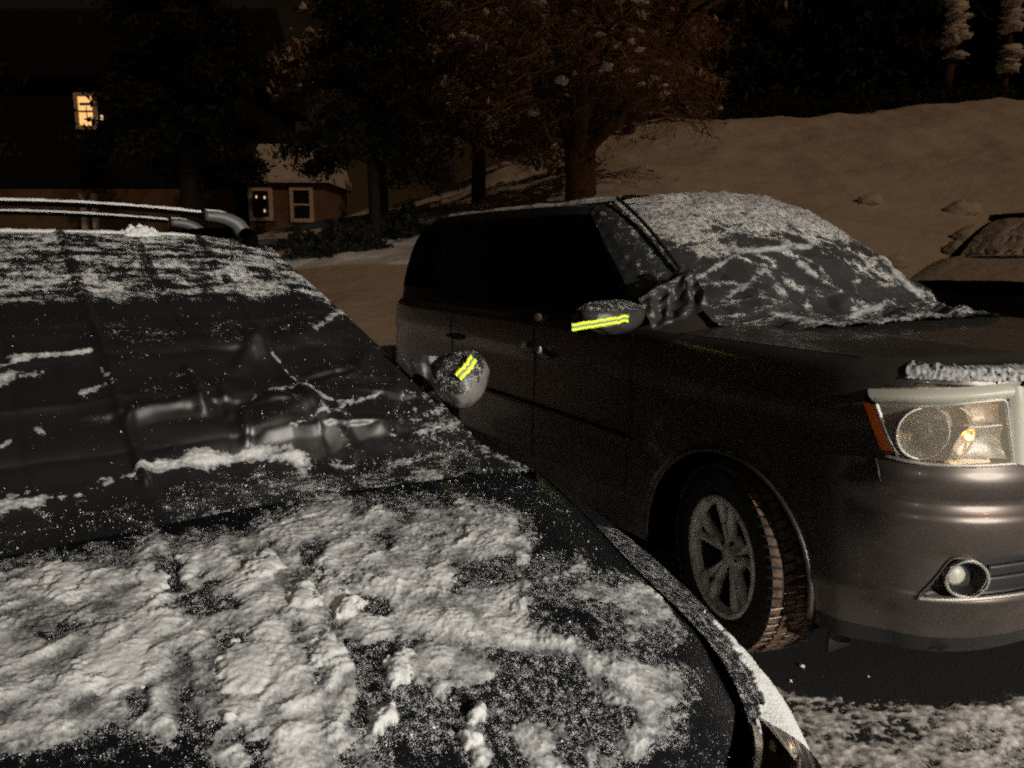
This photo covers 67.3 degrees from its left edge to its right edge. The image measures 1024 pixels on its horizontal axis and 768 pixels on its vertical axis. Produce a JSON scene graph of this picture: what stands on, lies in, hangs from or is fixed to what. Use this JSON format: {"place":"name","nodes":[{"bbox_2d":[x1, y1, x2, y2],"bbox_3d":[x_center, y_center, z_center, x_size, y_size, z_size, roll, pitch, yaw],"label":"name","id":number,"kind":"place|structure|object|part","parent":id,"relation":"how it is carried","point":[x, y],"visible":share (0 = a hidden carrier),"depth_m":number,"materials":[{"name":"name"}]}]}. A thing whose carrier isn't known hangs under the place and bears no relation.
{"place":"outdoors","nodes":[
{"label":"outdoors","id":0,"kind":"place"},
{"bbox_2d":[0,0,1023,215],"label":"sky","id":1,"kind":"structure","parent":0,"point":[358,201],"materials":[{"name":"black"}]},
{"bbox_2d":[231,97,1023,360],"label":"snowy ground","id":2,"kind":"structure","parent":0,"point":[917,168],"depth_m":16.93,"materials":[{"name":"white snow"}]},
{"bbox_2d":[58,0,280,228],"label":"evergreen tree","id":3,"kind":"object","parent":2,"relation":"on","point":[195,64],"visible":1,"depth_m":15.73,"materials":[{"name":"green plant"}]},
{"bbox_2d":[0,8,353,232],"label":"house","id":4,"kind":"structure","parent":2,"relation":"on","point":[55,54],"depth_m":28.20,"materials":[{"name":"black wood"}]},
{"bbox_2d":[73,92,97,129],"bbox_3d":[-15.340,-9.813,27.680,0.780,1.280,0.140,0,10,0],"label":"window","id":5,"kind":"structure","parent":4,"relation":"in","point":[81,103],"depth_m":27.68,"materials":[{"name":"beige glass"}]},
{"bbox_2d":[248,187,273,220],"bbox_3d":[-9.290,-6.652,28.419,0.880,1.210,0.165,0,10,0],"label":"window","id":6,"kind":"structure","parent":4,"relation":"in","point":[260,199],"depth_m":28.42,"materials":[{"name":"beige"}]},
{"bbox_2d":[289,187,313,221],"bbox_3d":[-7.780,-6.634,28.435,0.860,1.280,0.140,0,10,0],"label":"window","id":7,"kind":"structure","parent":4,"relation":"in","point":[300,198],"depth_m":28.45,"materials":[{"name":"beige"}]},
{"bbox_2d":[128,0,271,227],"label":"evergreen tree","id":8,"kind":"object","parent":2,"relation":"on","point":[252,134],"visible":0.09,"depth_m":20.26,"materials":[{"name":"green plant"}]},
{"bbox_2d":[282,217,368,260],"bbox_3d":[-2.795,-2.223,11.799,1.257,0.685,1.407,0,10,0],"label":"bush","id":9,"kind":"object","parent":2,"relation":"on","point":[308,244],"visible":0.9,"depth_m":11.49,"materials":[{"name":"green plant"}]},
{"bbox_2d":[329,219,393,250],"bbox_3d":[-2.393,-2.319,12.213,1.162,0.599,1.243,0,10,0],"label":"bush","id":10,"kind":"object","parent":2,"relation":"on","point":[363,234],"visible":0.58,"depth_m":11.96,"materials":[{"name":"green plant"}]},
{"bbox_2d":[257,0,468,219],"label":"snowy evergreen","id":11,"kind":"object","parent":2,"relation":"on","point":[288,59],"visible":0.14,"depth_m":18.72,"materials":[{"name":"green plant"}]},
{"bbox_2d":[262,0,467,240],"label":"evergreen tree","id":12,"kind":"object","parent":2,"relation":"on","point":[358,121],"visible":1,"depth_m":12.10,"materials":[{"name":"green plant"}]},
{"bbox_2d":[365,200,430,238],"bbox_3d":[-1.847,-2.776,13.113,1.369,0.724,1.538,0,10,0],"label":"bush","id":13,"kind":"object","parent":2,"relation":"on","point":[405,223],"visible":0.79,"depth_m":12.81,"materials":[{"name":"green plant"}]},
{"bbox_2d":[378,0,612,202],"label":"snowy evergreen","id":14,"kind":"object","parent":2,"relation":"on","point":[478,188],"visible":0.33,"depth_m":17.45,"materials":[{"name":"green plant"}]},
{"bbox_2d":[411,0,788,201],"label":"thick trunk tree","id":15,"kind":"object","parent":2,"relation":"on","point":[583,138],"visible":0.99,"depth_m":13.10,"materials":[{"name":"brown plant"}]},
{"bbox_2d":[505,0,740,135],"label":"snowy evergreen","id":16,"kind":"object","parent":2,"relation":"on","point":[708,85],"visible":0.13,"depth_m":21.56,"materials":[{"name":"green plant"}]},
{"bbox_2d":[671,0,830,119],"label":"evergreen tree","id":17,"kind":"object","parent":2,"relation":"on","point":[754,63],"visible":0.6,"depth_m":28.24,"materials":[{"name":"green plant"}]},
{"bbox_2d":[576,72,1023,122],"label":"undergrowth","id":18,"kind":"object","parent":2,"relation":"on","point":[872,106],"visible":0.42,"depth_m":25.31,"materials":[{"name":"green"}]},
{"bbox_2d":[857,193,882,206],"bbox_3d":[6.993,-3.565,15.018,0.521,0.330,0.341,0,10,0],"label":"snow chunk","id":19,"kind":"object","parent":2,"relation":"on","point":[875,199],"visible":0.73,"depth_m":14.91,"materials":[{"name":"white snow"}]},
{"bbox_2d":[886,254,908,268],"bbox_3d":[6.199,-1.956,12.448,0.460,0.284,0.243,0,10,0],"label":"snow chunk","id":20,"kind":"object","parent":2,"relation":"on","point":[898,262],"visible":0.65,"depth_m":12.36,"materials":[{"name":"white snow"}]},
{"bbox_2d":[837,0,971,108],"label":"evergreen tree","id":21,"kind":"object","parent":2,"relation":"on","point":[887,41],"visible":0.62,"depth_m":31.12,"materials":[{"name":"green plant"}]},
{"bbox_2d":[943,240,963,254],"bbox_3d":[7.612,-2.237,13.009,0.597,0.387,0.358,0,10,0],"label":"snow chunk","id":22,"kind":"object","parent":2,"relation":"on","point":[950,247],"visible":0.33,"depth_m":12.93,"materials":[{"name":"white snow"}]},
{"bbox_2d":[935,0,974,103],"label":"bare tree","id":23,"kind":"object","parent":2,"relation":"on","point":[955,33],"visible":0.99,"depth_m":25.14,"materials":[{"name":"brown plant"}]},
{"bbox_2d":[942,199,980,215],"bbox_3d":[8.892,-3.454,15.239,0.734,0.415,0.396,0,10,0],"label":"snow chunk","id":24,"kind":"object","parent":2,"relation":"on","point":[964,207],"visible":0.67,"depth_m":15.10,"materials":[{"name":"white snow"}]},
{"bbox_2d":[952,224,981,240],"bbox_3d":[8.200,-2.588,13.660,0.725,0.481,0.448,0,10,0],"label":"snow chunk","id":25,"kind":"object","parent":2,"relation":"on","point":[964,233],"visible":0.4,"depth_m":13.54,"materials":[{"name":"white snow"}]},
{"bbox_2d":[915,217,1023,317],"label":"snowed car","id":26,"kind":"object","parent":2,"relation":"on","point":[1004,298],"visible":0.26,"depth_m":8.36,"materials":[{"name":"black paint"}]},
{"bbox_2d":[910,256,1023,281],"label":"hood snow","id":27,"kind":"structure","parent":26,"relation":"on","point":[965,268],"depth_m":8.77,"materials":[{"name":"white snow"}]},
{"bbox_2d":[960,217,1023,256],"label":"windshield snow","id":28,"kind":"structure","parent":26,"relation":"on","point":[1001,238],"depth_m":9.25,"materials":[{"name":"white snow"}]},
{"bbox_2d":[919,0,1023,98],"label":"evergreen tree","id":29,"kind":"object","parent":2,"relation":"on","point":[983,69],"visible":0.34,"depth_m":30.55,"materials":[{"name":"green plant"}]},
{"bbox_2d":[973,0,1023,97],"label":"bare tree","id":30,"kind":"object","parent":2,"relation":"on","point":[1011,18],"visible":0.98,"depth_m":26.16,"materials":[{"name":"brown plant"}]},
{"bbox_2d":[973,1,1023,93],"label":"evergreen tree","id":31,"kind":"object","parent":2,"relation":"on","point":[1018,37],"visible":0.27,"depth_m":29.44,"materials":[{"name":"green plant"}]},
{"bbox_2d":[611,523,1023,767],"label":"driveway","id":32,"kind":"structure","parent":0,"point":[898,675],"depth_m":2.87,"materials":[{"name":"black asphalt"}]},
{"bbox_2d":[0,200,821,767],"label":"parked wagon","id":33,"kind":"object","parent":32,"relation":"on","point":[720,724],"visible":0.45,"depth_m":1.12,"materials":[{"name":"black paint"}]},
{"bbox_2d":[0,209,167,219],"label":"snow","id":34,"kind":"structure","parent":33,"relation":"on","point":[62,211],"depth_m":2.87,"materials":[{"name":"white snow"}]},
{"bbox_2d":[0,198,200,212],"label":"snow","id":35,"kind":"structure","parent":33,"relation":"on","point":[85,201],"depth_m":2.22,"materials":[{"name":"white snow"}]},
{"bbox_2d":[0,228,212,237],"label":"roof edge snow","id":36,"kind":"structure","parent":33,"relation":"on","point":[87,231],"depth_m":2.11,"materials":[{"name":"white snow"}]},
{"bbox_2d":[120,223,159,236],"bbox_3d":[-1.065,-0.439,2.196,0.124,0.039,0.074,-7,12,-35],"label":"snow clod","id":37,"kind":"object","parent":33,"relation":"on","point":[138,230],"visible":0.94,"depth_m":2.18,"materials":[{"name":"grey snow"}]},
{"bbox_2d":[203,209,226,212],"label":"snow","id":38,"kind":"structure","parent":33,"relation":"on","point":[213,210],"depth_m":2.41,"materials":[{"name":"white snow"}]},
{"bbox_2d":[0,228,537,556],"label":"windshield cover","id":39,"kind":"object","parent":33,"relation":"on","point":[139,400],"visible":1,"depth_m":1.67,"materials":[{"name":"black fabric"}]},
{"bbox_2d":[0,230,526,552],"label":"snow","id":40,"kind":"structure","parent":39,"relation":"on","point":[205,458],"depth_m":1.57,"materials":[{"name":"white snow"}]},
{"bbox_2d":[0,474,731,767],"bbox_3d":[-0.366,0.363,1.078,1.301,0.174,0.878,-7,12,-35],"label":"hood snow","id":41,"kind":"structure","parent":33,"relation":"on","point":[134,636],"depth_m":1.05,"materials":[{"name":"white snow"}]},
{"bbox_2d":[704,610,808,748],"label":"snow","id":42,"kind":"structure","parent":33,"relation":"on","point":[774,709],"depth_m":1.20,"materials":[{"name":"white snow"}]},
{"bbox_2d":[395,202,1023,652],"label":"parked suv","id":43,"kind":"object","parent":32,"relation":"on","point":[789,488],"visible":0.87,"depth_m":2.84,"materials":[{"name":"grey paint"}]},
{"bbox_3d":[-0.625,-0.953,5.696,0.195,0.460,0.654,-5,11,-27],"label":"quarter window","id":44,"kind":"part","parent":43,"relation":"part of","materials":[{"name":"black glass"}]},
{"bbox_3d":[-0.402,-0.852,5.261,0.224,0.514,0.360,-5,11,-29],"label":"side window","id":45,"kind":"part","parent":43,"relation":"part of","materials":[{"name":"black glass"}]},
{"bbox_2d":[519,341,526,348],"bbox_3d":[0.060,-0.211,4.175,0.027,0.047,0.059,-5,11,-29],"label":"snow clod","id":46,"kind":"object","parent":43,"relation":"attached to","point":[522,344],"visible":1,"depth_m":4.16,"materials":[{"name":"grey snow"}]},
{"bbox_2d":[534,313,541,321],"bbox_3d":[0.139,-0.353,4.081,0.027,0.050,0.065,-5,11,-29],"label":"snow clod","id":47,"kind":"object","parent":43,"relation":"attached to","point":[538,317],"visible":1,"depth_m":4.07,"materials":[{"name":"grey snow"}]},
{"bbox_3d":[0.172,-0.686,4.276,0.247,0.511,1.803,-5,11,-29],"label":"side window","id":48,"kind":"part","parent":43,"relation":"part of","materials":[{"name":"black glass"}]},
{"bbox_2d":[536,347,542,353],"bbox_3d":[0.144,-0.176,4.020,0.023,0.042,0.059,-5,11,-29],"label":"snow clod","id":49,"kind":"object","parent":43,"relation":"attached to","point":[539,350],"visible":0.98,"depth_m":4.00,"materials":[{"name":"grey snow"}]},
{"bbox_2d":[449,194,664,216],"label":"roof snow","id":50,"kind":"structure","parent":43,"relation":"on","point":[597,200],"depth_m":4.45,"materials":[{"name":"white snow"}]},
{"bbox_2d":[572,191,999,335],"bbox_3d":[1.109,-0.608,3.622,2.201,0.663,1.588,-5,11,-29],"label":"windshield cover","id":51,"kind":"object","parent":43,"relation":"on","point":[661,268],"visible":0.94,"depth_m":3.49,"materials":[{"name":"grey"}]},
{"bbox_2d":[614,191,972,327],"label":"snow","id":52,"kind":"structure","parent":51,"relation":"on","point":[857,312],"depth_m":3.48,"materials":[{"name":"white snow"}]},
{"bbox_2d":[905,360,1023,381],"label":"hood edge snow","id":53,"kind":"structure","parent":43,"relation":"on","point":[953,372],"depth_m":2.26,"materials":[{"name":"white snow"}]},
{"bbox_2d":[775,686,1023,767],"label":"trodden snow","id":54,"kind":"structure","parent":32,"relation":"on","point":[1006,721],"depth_m":2.50,"materials":[{"name":"white snow"}]},
{"bbox_2d":[988,212,1023,220],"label":"roof snow","id":55,"kind":"structure","parent":0,"point":[993,217],"depth_m":10.18,"materials":[{"name":"white snow"}]}
]}

